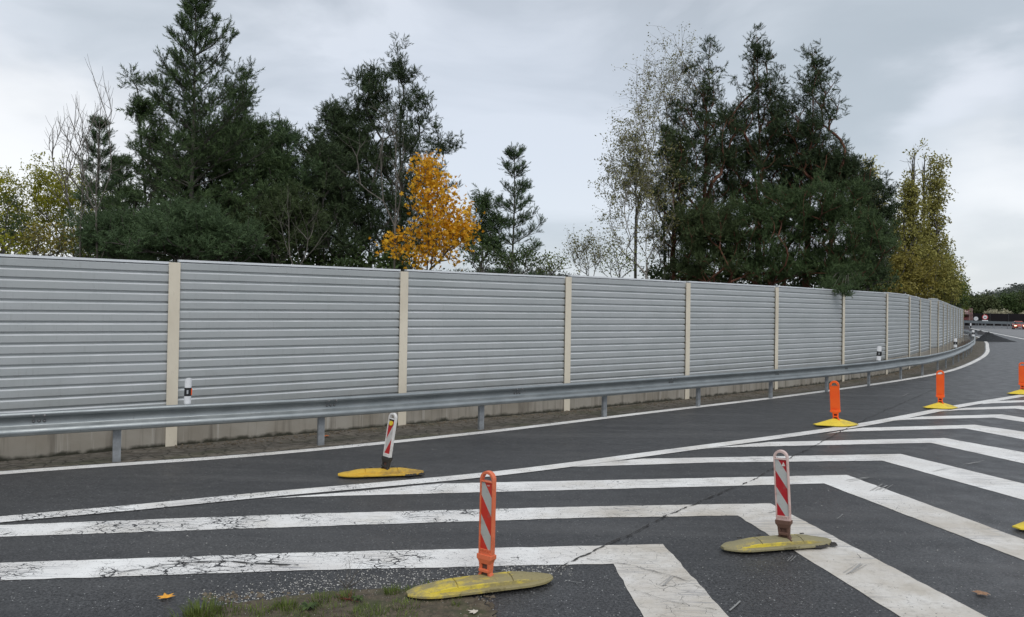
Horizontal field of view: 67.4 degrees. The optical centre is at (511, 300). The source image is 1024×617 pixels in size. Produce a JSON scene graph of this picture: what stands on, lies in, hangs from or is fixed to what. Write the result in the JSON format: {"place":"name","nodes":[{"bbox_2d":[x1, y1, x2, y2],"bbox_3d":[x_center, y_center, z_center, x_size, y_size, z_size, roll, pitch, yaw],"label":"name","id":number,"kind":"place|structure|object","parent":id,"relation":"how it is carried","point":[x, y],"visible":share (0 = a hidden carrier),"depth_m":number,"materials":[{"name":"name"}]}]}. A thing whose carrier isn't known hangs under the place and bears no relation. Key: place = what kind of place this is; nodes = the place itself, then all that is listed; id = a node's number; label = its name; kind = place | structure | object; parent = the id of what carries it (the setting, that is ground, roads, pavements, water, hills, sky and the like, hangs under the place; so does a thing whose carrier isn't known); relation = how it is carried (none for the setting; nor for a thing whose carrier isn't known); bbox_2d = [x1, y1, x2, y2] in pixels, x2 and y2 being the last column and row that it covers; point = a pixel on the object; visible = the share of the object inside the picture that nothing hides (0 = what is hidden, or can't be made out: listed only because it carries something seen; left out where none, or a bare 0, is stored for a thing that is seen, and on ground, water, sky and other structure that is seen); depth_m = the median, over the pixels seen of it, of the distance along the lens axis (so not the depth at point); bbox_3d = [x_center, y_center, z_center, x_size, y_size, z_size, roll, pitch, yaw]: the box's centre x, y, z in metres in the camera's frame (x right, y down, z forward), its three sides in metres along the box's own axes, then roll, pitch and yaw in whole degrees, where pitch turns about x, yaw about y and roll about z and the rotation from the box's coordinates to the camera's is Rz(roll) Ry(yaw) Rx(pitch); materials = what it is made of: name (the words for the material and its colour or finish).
{"place":"outdoors","nodes":[
{"label":"outdoors","id":0,"kind":"place"},
{"bbox_2d":[0,334,984,470],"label":"verge","id":1,"kind":"structure","parent":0,"point":[346,437],"depth_m":13.30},
{"bbox_2d":[0,254,963,460],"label":"noise barrier","id":2,"kind":"object","parent":1,"relation":"on","point":[76,333],"visible":0.73,"depth_m":13.81,"materials":[{"name":"metal"}]},
{"bbox_2d":[0,330,974,461],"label":"guardrail","id":3,"kind":"object","parent":1,"relation":"on","point":[116,421],"visible":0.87,"depth_m":12.42,"materials":[{"name":"metal"}]},
{"bbox_2d":[184,378,191,403],"bbox_3d":[-4.596,1.322,10.893,0.100,0.459,0.078,3,-2,-38],"label":"reflector post","id":4,"kind":"object","parent":3,"relation":"attached to","point":[188,391],"visible":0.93,"depth_m":10.87,"materials":[{"name":"white plastic"}]},
{"bbox_2d":[0,334,989,473],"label":"ramp edge line","id":5,"kind":"object","parent":1,"relation":"on","point":[985,354],"visible":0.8,"depth_m":12.55,"materials":[{"name":"paint"}]},
{"bbox_2d":[175,364,931,616],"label":"debris","id":6,"kind":"object","parent":1,"relation":"on","point":[491,604],"visible":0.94,"depth_m":5.68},
{"bbox_2d":[661,194,772,283],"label":"pine tree","id":7,"kind":"object","parent":1,"relation":"on","point":[698,261],"visible":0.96,"depth_m":27.49,"materials":[{"name":"green plant"}]},
{"bbox_2d":[704,166,843,285],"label":"pine tree","id":8,"kind":"object","parent":1,"relation":"on","point":[774,219],"visible":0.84,"depth_m":27.76,"materials":[{"name":"green plant"}]},
{"bbox_2d":[763,39,860,287],"bbox_3d":[12.097,-3.945,31.101,3.916,13.302,3.543,1,-1,0],"label":"pine tree","id":9,"kind":"object","parent":1,"relation":"on","point":[807,130],"visible":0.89,"depth_m":30.76,"materials":[{"name":"green plant"}]},
{"bbox_2d":[773,167,902,298],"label":"pine tree","id":10,"kind":"object","parent":1,"relation":"on","point":[830,211],"visible":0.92,"depth_m":27.89,"materials":[{"name":"green plant"}]},
{"bbox_2d":[795,138,887,251],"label":"pine tree","id":11,"kind":"object","parent":1,"relation":"on","point":[847,170],"visible":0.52,"depth_m":30.32,"materials":[{"name":"green plant"}]},
{"bbox_2d":[824,260,876,290],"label":"bush","id":12,"kind":"object","parent":1,"relation":"on","point":[862,287],"visible":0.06,"depth_m":30.47,"materials":[{"name":"green plant"}]},
{"bbox_2d":[842,168,908,291],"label":"pine tree","id":13,"kind":"object","parent":1,"relation":"on","point":[886,194],"visible":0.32,"depth_m":32.95,"materials":[{"name":"green plant"}]},
{"bbox_2d":[863,262,902,291],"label":"bush","id":14,"kind":"object","parent":1,"relation":"on","point":[878,287],"visible":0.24,"depth_m":36.60,"materials":[{"name":"green plant"}]},
{"bbox_2d":[871,278,923,296],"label":"bush","id":15,"kind":"object","parent":1,"relation":"on","point":[908,290],"visible":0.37,"depth_m":39.72,"materials":[{"name":"green plant"}]},
{"bbox_2d":[886,243,925,292],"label":"broadleaf tree","id":16,"kind":"object","parent":1,"relation":"on","point":[908,266],"visible":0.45,"depth_m":45.51,"materials":[{"name":"green plant"}]},
{"bbox_2d":[888,138,939,295],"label":"poplar tree","id":17,"kind":"object","parent":1,"relation":"on","point":[912,227],"visible":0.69,"depth_m":57.71,"materials":[{"name":"green plant"}]},
{"bbox_2d":[892,250,949,300],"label":"broadleaf tree","id":18,"kind":"object","parent":1,"relation":"on","point":[926,280],"visible":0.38,"depth_m":51.30,"materials":[{"name":"green plant"}]},
{"bbox_2d":[915,148,969,298],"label":"poplar tree","id":19,"kind":"object","parent":1,"relation":"on","point":[938,180],"visible":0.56,"depth_m":59.77,"materials":[{"name":"green plant"}]},
{"bbox_2d":[926,248,971,304],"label":"broadleaf tree","id":20,"kind":"object","parent":1,"relation":"on","point":[951,284],"visible":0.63,"depth_m":57.48,"materials":[{"name":"green plant"}]},
{"bbox_2d":[927,288,979,307],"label":"broadleaf tree","id":21,"kind":"object","parent":1,"relation":"on","point":[962,302],"visible":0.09,"depth_m":67.04,"materials":[{"name":"green plant"}]},
{"bbox_2d":[945,245,971,305],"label":"broadleaf tree","id":22,"kind":"object","parent":1,"relation":"on","point":[962,285],"visible":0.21,"depth_m":65.50,"materials":[{"name":"green plant"}]},
{"bbox_2d":[0,325,1023,616],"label":"asphalt road","id":23,"kind":"structure","parent":0,"point":[786,583],"depth_m":8.29,"materials":[{"name":"grey asphalt"}]},
{"bbox_2d":[117,561,298,573],"bbox_3d":[-2.465,2.173,6.319,1.389,0.001,0.223,1,-1,-11],"label":"road crack","id":24,"kind":"object","parent":23,"relation":"on","point":[221,561],"visible":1,"depth_m":6.37,"materials":[{"name":"grey"}]},
{"bbox_2d":[188,588,497,616],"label":"dirt patch","id":25,"kind":"object","parent":23,"relation":"on","point":[381,597],"visible":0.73,"depth_m":5.50,"materials":[{"name":"brown soil"}]},
{"bbox_2d":[163,578,461,616],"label":"grass","id":26,"kind":"structure","parent":25,"relation":"on","point":[196,611],"depth_m":5.42,"materials":[{"name":"green plant"}]},
{"bbox_2d":[298,601,318,610],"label":"weed","id":27,"kind":"object","parent":26,"relation":"on","point":[305,605],"visible":1,"depth_m":5.43,"materials":[{"name":"green plant"}]},
{"bbox_2d":[336,563,364,590],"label":"twig","id":28,"kind":"object","parent":23,"relation":"on","point":[346,586],"visible":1,"depth_m":5.86,"materials":[{"name":"plant"}]},
{"bbox_2d":[0,544,728,616],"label":"chevron marking","id":29,"kind":"object","parent":23,"relation":"on","point":[660,558],"visible":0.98,"depth_m":6.38,"materials":[{"name":"paint"}]},
{"bbox_2d":[338,413,424,476],"bbox_3d":[-1.658,1.825,9.810,1.091,0.785,0.318,1,-1,-13],"label":"traffic delineator","id":30,"kind":"object","parent":23,"relation":"on","point":[385,469],"visible":1,"depth_m":9.78,"materials":[{"name":"yellow plastic"}]},
{"bbox_2d":[406,470,552,598],"bbox_3d":[-0.224,1.752,5.888,1.170,0.871,0.295,1,-1,-21],"label":"traffic delineator","id":31,"kind":"object","parent":23,"relation":"on","point":[486,579],"visible":1,"depth_m":5.89,"materials":[{"name":"yellow plastic"}]},
{"bbox_2d":[0,503,985,616],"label":"chevron marking","id":32,"kind":"object","parent":23,"relation":"on","point":[903,595],"visible":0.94,"depth_m":7.50,"materials":[{"name":"paint"}]},
{"bbox_2d":[66,433,956,614],"bbox_3d":[2.438,2.288,9.300,12.931,0.008,9.336,1,-1,0],"label":"grit","id":33,"kind":"object","parent":23,"relation":"on","point":[381,577],"visible":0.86,"depth_m":6.04,"materials":[{"name":"grey gravel"}]},
{"bbox_2d":[0,394,1023,521],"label":"gore line","id":34,"kind":"object","parent":23,"relation":"on","point":[245,496],"visible":0.97,"depth_m":9.54,"materials":[{"name":"paint"}]},
{"bbox_2d":[267,475,1023,559],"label":"chevron marking","id":35,"kind":"object","parent":23,"relation":"on","point":[1001,541],"visible":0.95,"depth_m":9.18,"materials":[{"name":"paint"}]},
{"bbox_2d":[547,428,846,572],"bbox_3d":[3.325,2.308,10.284,0.166,0.001,10.496,0,-1,36],"label":"road crack","id":36,"kind":"object","parent":23,"relation":"on","point":[677,511],"visible":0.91,"depth_m":8.02,"materials":[{"name":"grey"}]},
{"bbox_2d":[720,450,837,551],"bbox_3d":[2.445,1.808,7.046,1.130,0.874,0.308,1,-1,-15],"label":"traffic delineator","id":37,"kind":"object","parent":23,"relation":"on","point":[784,539],"visible":1,"depth_m":7.02,"materials":[{"name":"yellow plastic"}]},
{"bbox_2d":[572,454,1023,499],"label":"chevron marking","id":38,"kind":"object","parent":23,"relation":"on","point":[997,484],"visible":0.98,"depth_m":10.97,"materials":[{"name":"paint"}]},
{"bbox_2d":[813,381,858,425],"bbox_3d":[6.255,1.969,14.829,0.905,0.846,0.483,1,-1,0],"label":"traffic delineator","id":39,"kind":"object","parent":23,"relation":"on","point":[835,410],"visible":1,"depth_m":14.79,"materials":[{"name":"orange plastic"}]},
{"bbox_2d":[705,438,1023,462],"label":"chevron marking","id":40,"kind":"object","parent":23,"relation":"on","point":[1011,455],"visible":1,"depth_m":12.71,"materials":[{"name":"paint"}]},
{"bbox_2d":[827,425,1023,438],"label":"chevron marking","id":41,"kind":"object","parent":23,"relation":"on","point":[1008,433],"visible":1,"depth_m":14.55,"materials":[{"name":"paint"}]},
{"bbox_2d":[924,370,957,408],"bbox_3d":[9.962,2.051,17.858,0.846,0.866,0.480,1,-1,0],"label":"traffic delineator","id":42,"kind":"object","parent":23,"relation":"on","point":[940,404],"visible":1,"depth_m":17.82,"materials":[{"name":"plastic"}]},
{"bbox_2d":[895,414,1023,421],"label":"chevron marking","id":43,"kind":"object","parent":23,"relation":"on","point":[1009,417],"visible":1,"depth_m":16.37,"materials":[{"name":"paint"}]},
{"bbox_2d":[964,308,972,325],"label":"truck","id":44,"kind":"object","parent":23,"relation":"on","point":[968,316],"visible":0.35,"depth_m":187.28,"materials":[{"name":"metal"}]},
{"bbox_2d":[946,406,1023,410],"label":"chevron marking","id":45,"kind":"object","parent":23,"relation":"on","point":[1005,407],"visible":1,"depth_m":18.04,"materials":[{"name":"paint"}]},
{"bbox_2d":[964,313,1023,325],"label":"dark fence","id":46,"kind":"object","parent":23,"relation":"on","point":[1008,317],"visible":0.53,"depth_m":193.02,"materials":[{"name":"metal"}]},
{"bbox_2d":[964,320,1023,329],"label":"guardrail","id":47,"kind":"object","parent":23,"relation":"on","point":[994,322],"visible":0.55,"depth_m":144.75,"materials":[{"name":"metal"}]},
{"bbox_2d":[975,332,1015,341],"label":"gravel heap","id":48,"kind":"object","parent":23,"relation":"on","point":[988,337],"visible":0.98,"depth_m":67.27,"materials":[{"name":"gravel"}]},
{"bbox_2d":[1007,362,1023,393],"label":"traffic delineator","id":49,"kind":"object","parent":23,"relation":"on","point":[1021,378],"visible":1,"depth_m":21.40,"materials":[{"name":"plastic"}]},
{"bbox_2d":[0,0,1023,296],"label":"sky","id":50,"kind":"structure","parent":0,"point":[539,75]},
{"bbox_2d":[974,328,1023,337],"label":"motorway","id":51,"kind":"structure","parent":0,"point":[1016,332],"depth_m":115.49,"materials":[{"name":"asphalt"}]},
{"label":"ground","id":52,"kind":"structure","parent":0,"visible":0},
{"bbox_2d":[0,224,39,254],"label":"bush","id":53,"kind":"object","parent":52,"relation":"on","point":[4,247],"visible":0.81,"depth_m":17.08,"materials":[{"name":"green plant"}]},
{"bbox_2d":[0,192,48,253],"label":"broadleaf tree","id":54,"kind":"object","parent":52,"relation":"on","point":[10,225],"visible":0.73,"depth_m":30.01,"materials":[{"name":"green plant"}]},
{"bbox_2d":[0,150,94,255],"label":"yellow green tree","id":55,"kind":"object","parent":52,"relation":"on","point":[37,199],"visible":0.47,"depth_m":35.75,"materials":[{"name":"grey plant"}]},
{"bbox_2d":[10,214,87,256],"bbox_3d":[-11.451,0.039,18.958,1.905,4.335,2.065,1,-1,0],"label":"bush","id":56,"kind":"object","parent":52,"relation":"on","point":[33,237],"visible":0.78,"depth_m":18.89,"materials":[{"name":"green plant"}]},
{"bbox_2d":[41,94,95,257],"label":"bare tree","id":57,"kind":"object","parent":52,"relation":"on","point":[62,174],"visible":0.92,"depth_m":16.81,"materials":[{"name":"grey plant"}]},
{"bbox_2d":[42,218,99,257],"bbox_3d":[-11.031,-0.007,19.997,2.234,4.465,1.915,1,-1,25],"label":"bush","id":58,"kind":"object","parent":52,"relation":"on","point":[77,238],"visible":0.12,"depth_m":19.70,"materials":[{"name":"green plant"}]},
{"bbox_2d":[46,155,118,256],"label":"yellow green tree","id":59,"kind":"object","parent":52,"relation":"on","point":[73,205],"visible":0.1,"depth_m":37.71,"materials":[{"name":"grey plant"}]},
{"bbox_2d":[53,54,129,258],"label":"bare tree","id":60,"kind":"object","parent":52,"relation":"on","point":[98,172],"visible":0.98,"depth_m":16.59,"materials":[{"name":"grey plant"}]},
{"bbox_2d":[57,113,130,258],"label":"pine tree","id":61,"kind":"object","parent":52,"relation":"on","point":[112,181],"visible":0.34,"depth_m":24.88,"materials":[{"name":"green plant"}]},
{"bbox_2d":[55,190,157,259],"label":"pine tree","id":62,"kind":"object","parent":52,"relation":"on","point":[106,222],"visible":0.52,"depth_m":16.74,"materials":[{"name":"green plant"}]},
{"bbox_2d":[88,152,164,261],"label":"pine tree","id":63,"kind":"object","parent":52,"relation":"on","point":[125,175],"visible":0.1,"depth_m":26.85,"materials":[{"name":"green plant"}]},
{"bbox_2d":[107,62,200,215],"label":"pine tree","id":64,"kind":"object","parent":52,"relation":"on","point":[138,104],"visible":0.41,"depth_m":21.03,"materials":[{"name":"green plant"}]},
{"bbox_2d":[88,193,252,262],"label":"pine tree","id":65,"kind":"object","parent":52,"relation":"on","point":[167,221],"visible":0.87,"depth_m":16.22,"materials":[{"name":"green plant"}]},
{"bbox_2d":[131,93,256,216],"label":"pine tree","id":66,"kind":"object","parent":52,"relation":"on","point":[201,169],"visible":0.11,"depth_m":22.04,"materials":[{"name":"green plant"}]},
{"bbox_2d":[70,0,356,266],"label":"pine tree","id":67,"kind":"object","parent":52,"relation":"on","point":[190,94],"visible":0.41,"depth_m":20.02,"materials":[{"name":"green plant"}]},
{"bbox_2d":[165,202,272,261],"bbox_3d":[-6.393,0.051,16.867,2.317,4.412,2.307,1,-1,-34],"label":"bush","id":68,"kind":"object","parent":52,"relation":"on","point":[232,244],"visible":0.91,"depth_m":16.46,"materials":[{"name":"green plant"}]},
{"bbox_2d":[199,56,318,257],"bbox_3d":[-7.506,-2.481,22.322,3.281,9.575,3.667,1,-1,-36],"label":"pine tree","id":69,"kind":"object","parent":52,"relation":"on","point":[264,164],"visible":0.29,"depth_m":22.05,"materials":[{"name":"green plant"}]},
{"bbox_2d":[220,111,326,246],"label":"pine tree","id":70,"kind":"object","parent":52,"relation":"on","point":[279,124],"visible":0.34,"depth_m":22.75,"materials":[{"name":"green plant"}]},
{"bbox_2d":[224,174,335,264],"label":"pine tree","id":71,"kind":"object","parent":52,"relation":"on","point":[309,217],"visible":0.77,"depth_m":19.65,"materials":[{"name":"green plant"}]},
{"bbox_2d":[265,184,336,264],"bbox_3d":[-4.606,-0.221,16.828,1.599,5.008,0.971,1,-1,-21],"label":"bare bush","id":72,"kind":"object","parent":52,"relation":"on","point":[288,190],"visible":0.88,"depth_m":16.82,"materials":[{"name":"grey plant"}]},
{"bbox_2d":[284,242,341,265],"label":"bush","id":73,"kind":"object","parent":52,"relation":"on","point":[311,260],"visible":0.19,"depth_m":23.67,"materials":[{"name":"green plant"}]},
{"bbox_2d":[274,124,362,265],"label":"pine tree","id":74,"kind":"object","parent":52,"relation":"on","point":[333,163],"visible":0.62,"depth_m":23.62,"materials":[{"name":"green plant"}]},
{"bbox_2d":[304,93,391,263],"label":"pine tree","id":75,"kind":"object","parent":52,"relation":"on","point":[335,108],"visible":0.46,"depth_m":25.61,"materials":[{"name":"green plant"}]},
{"bbox_2d":[325,238,386,267],"bbox_3d":[-4.977,0.180,23.935,2.131,4.366,2.243,0,-1,40],"label":"bush","id":76,"kind":"object","parent":52,"relation":"on","point":[358,258],"visible":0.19,"depth_m":23.76,"materials":[{"name":"green plant"}]},
{"bbox_2d":[314,58,439,267],"bbox_3d":[-4.876,-2.999,26.483,4.399,10.793,4.844,1,-1,-23],"label":"pine tree","id":77,"kind":"object","parent":52,"relation":"on","point":[371,84],"visible":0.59,"depth_m":26.10,"materials":[{"name":"green plant"}]},
{"bbox_2d":[337,79,430,268],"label":"bare tree","id":78,"kind":"object","parent":52,"relation":"on","point":[396,217],"visible":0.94,"depth_m":17.63,"materials":[{"name":"grey plant"}]},
{"bbox_2d":[361,243,423,270],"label":"bush","id":79,"kind":"object","parent":52,"relation":"on","point":[389,265],"visible":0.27,"depth_m":21.82,"materials":[{"name":"green plant"}]},
{"bbox_2d":[379,32,465,268],"bbox_3d":[-3.392,-3.892,28.922,3.330,12.675,2.933,1,-1,14],"label":"pine tree","id":80,"kind":"object","parent":52,"relation":"on","point":[402,75],"visible":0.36,"depth_m":28.89,"materials":[{"name":"green plant"}]},
{"bbox_2d":[369,148,484,269],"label":"maple tree","id":81,"kind":"object","parent":52,"relation":"on","point":[459,227],"visible":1,"depth_m":17.49,"materials":[{"name":"orange plant"}]},
{"bbox_2d":[457,238,505,272],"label":"bush","id":82,"kind":"object","parent":52,"relation":"on","point":[480,251],"visible":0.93,"depth_m":22.91,"materials":[{"name":"green plant"}]},
{"bbox_2d":[453,183,516,272],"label":"pine tree","id":83,"kind":"object","parent":52,"relation":"on","point":[484,203],"visible":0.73,"depth_m":26.74,"materials":[{"name":"green plant"}]},
{"bbox_2d":[472,141,555,274],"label":"pine tree","id":84,"kind":"object","parent":52,"relation":"on","point":[524,184],"visible":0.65,"depth_m":26.83,"materials":[{"name":"green plant"}]},
{"bbox_2d":[483,240,549,273],"bbox_3d":[0.117,0.294,24.062,2.126,4.293,2.321,1,-1,0],"label":"bush","id":85,"kind":"object","parent":52,"relation":"on","point":[507,263],"visible":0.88,"depth_m":23.85,"materials":[{"name":"green plant"}]},
{"bbox_2d":[520,247,575,275],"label":"bush","id":86,"kind":"object","parent":52,"relation":"on","point":[560,263],"visible":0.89,"depth_m":24.94,"materials":[{"name":"green plant"}]},
{"bbox_2d":[559,225,624,275],"bbox_3d":[2.651,-0.093,26.091,2.166,5.194,2.371,1,-1,0],"label":"bush","id":87,"kind":"object","parent":52,"relation":"on","point":[597,253],"visible":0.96,"depth_m":25.92,"materials":[{"name":"green plant"}]},
{"bbox_2d":[588,237,647,277],"bbox_3d":[3.652,0.162,27.124,2.138,4.738,2.165,1,-1,0],"label":"bush","id":88,"kind":"object","parent":52,"relation":"on","point":[623,264],"visible":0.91,"depth_m":26.90,"materials":[{"name":"green plant"}]},
{"bbox_2d":[614,130,660,278],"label":"birch tree","id":89,"kind":"object","parent":52,"relation":"on","point":[632,170],"visible":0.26,"depth_m":30.46,"materials":[{"name":"plant"}]},
{"bbox_2d":[582,86,695,278],"bbox_3d":[4.658,-2.740,28.642,4.066,10.607,3.033,1,-1,0],"label":"birch tree","id":90,"kind":"object","parent":52,"relation":"on","point":[645,189],"visible":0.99,"depth_m":28.45,"materials":[{"name":"green plant"}]},
{"bbox_2d":[598,22,717,279],"bbox_3d":[5.888,-4.379,31.107,4.850,13.980,3.635,1,-1,0],"label":"birch tree","id":91,"kind":"object","parent":52,"relation":"on","point":[666,77],"visible":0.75,"depth_m":30.93,"materials":[{"name":"green plant"}]},
{"bbox_2d":[639,257,683,280],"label":"bush","id":92,"kind":"object","parent":52,"relation":"on","point":[657,273],"visible":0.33,"depth_m":32.95,"materials":[{"name":"green plant"}]},
{"bbox_2d":[639,125,697,279],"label":"broadleaf tree","id":93,"kind":"object","parent":52,"relation":"on","point":[664,215],"visible":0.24,"depth_m":30.00,"materials":[{"name":"green plant"}]},
{"bbox_2d":[639,120,721,280],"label":"pine tree","id":94,"kind":"object","parent":52,"relation":"on","point":[672,132],"visible":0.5,"depth_m":29.25,"materials":[{"name":"green plant"}]},
{"bbox_2d":[654,35,749,281],"bbox_3d":[7.686,-4.105,31.191,3.885,13.489,3.547,1,-1,-25],"label":"pine tree","id":95,"kind":"object","parent":52,"relation":"on","point":[704,148],"visible":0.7,"depth_m":30.67,"materials":[{"name":"green plant"}]},
{"bbox_2d":[690,100,763,282],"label":"pine tree","id":96,"kind":"object","parent":52,"relation":"on","point":[702,162],"visible":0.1,"depth_m":33.29,"materials":[{"name":"green plant"}]},
{"bbox_2d":[703,22,804,279],"bbox_3d":[10.033,-4.526,32.049,4.202,14.422,4.410,1,-1,0],"label":"pine tree","id":97,"kind":"object","parent":52,"relation":"on","point":[747,144],"visible":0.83,"depth_m":31.69,"materials":[{"name":"green plant"}]},
{"bbox_2d":[753,90,820,285],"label":"pine tree","id":98,"kind":"object","parent":52,"relation":"on","point":[773,183],"visible":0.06,"depth_m":33.26,"materials":[{"name":"green plant"}]},
{"bbox_2d":[774,277,818,287],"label":"bush","id":99,"kind":"object","parent":52,"relation":"on","point":[791,284],"visible":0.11,"depth_m":33.72,"materials":[{"name":"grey plant"}]},
{"bbox_2d":[961,292,984,312],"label":"broadleaf tree","id":100,"kind":"object","parent":52,"relation":"on","point":[974,305],"visible":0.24,"depth_m":223.64,"materials":[{"name":"green plant"}]},
{"bbox_2d":[975,293,1009,312],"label":"broadleaf tree","id":101,"kind":"object","parent":52,"relation":"on","point":[990,303],"visible":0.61,"depth_m":224.41,"materials":[{"name":"green plant"}]},
{"bbox_2d":[995,291,1023,313],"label":"broadleaf tree","id":102,"kind":"object","parent":52,"relation":"on","point":[1009,303],"visible":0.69,"depth_m":225.80,"materials":[{"name":"green plant"}]},
{"bbox_3d":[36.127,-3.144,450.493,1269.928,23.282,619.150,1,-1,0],"label":"hill","id":103,"kind":"structure","parent":0,"visible":0},
{"bbox_2d":[424,264,1023,298],"bbox_3d":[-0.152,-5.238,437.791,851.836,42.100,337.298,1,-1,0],"label":"forest","id":104,"kind":"object","parent":103,"relation":"on","point":[1014,287],"visible":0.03,"depth_m":455.69,"materials":[{"name":"plant"}]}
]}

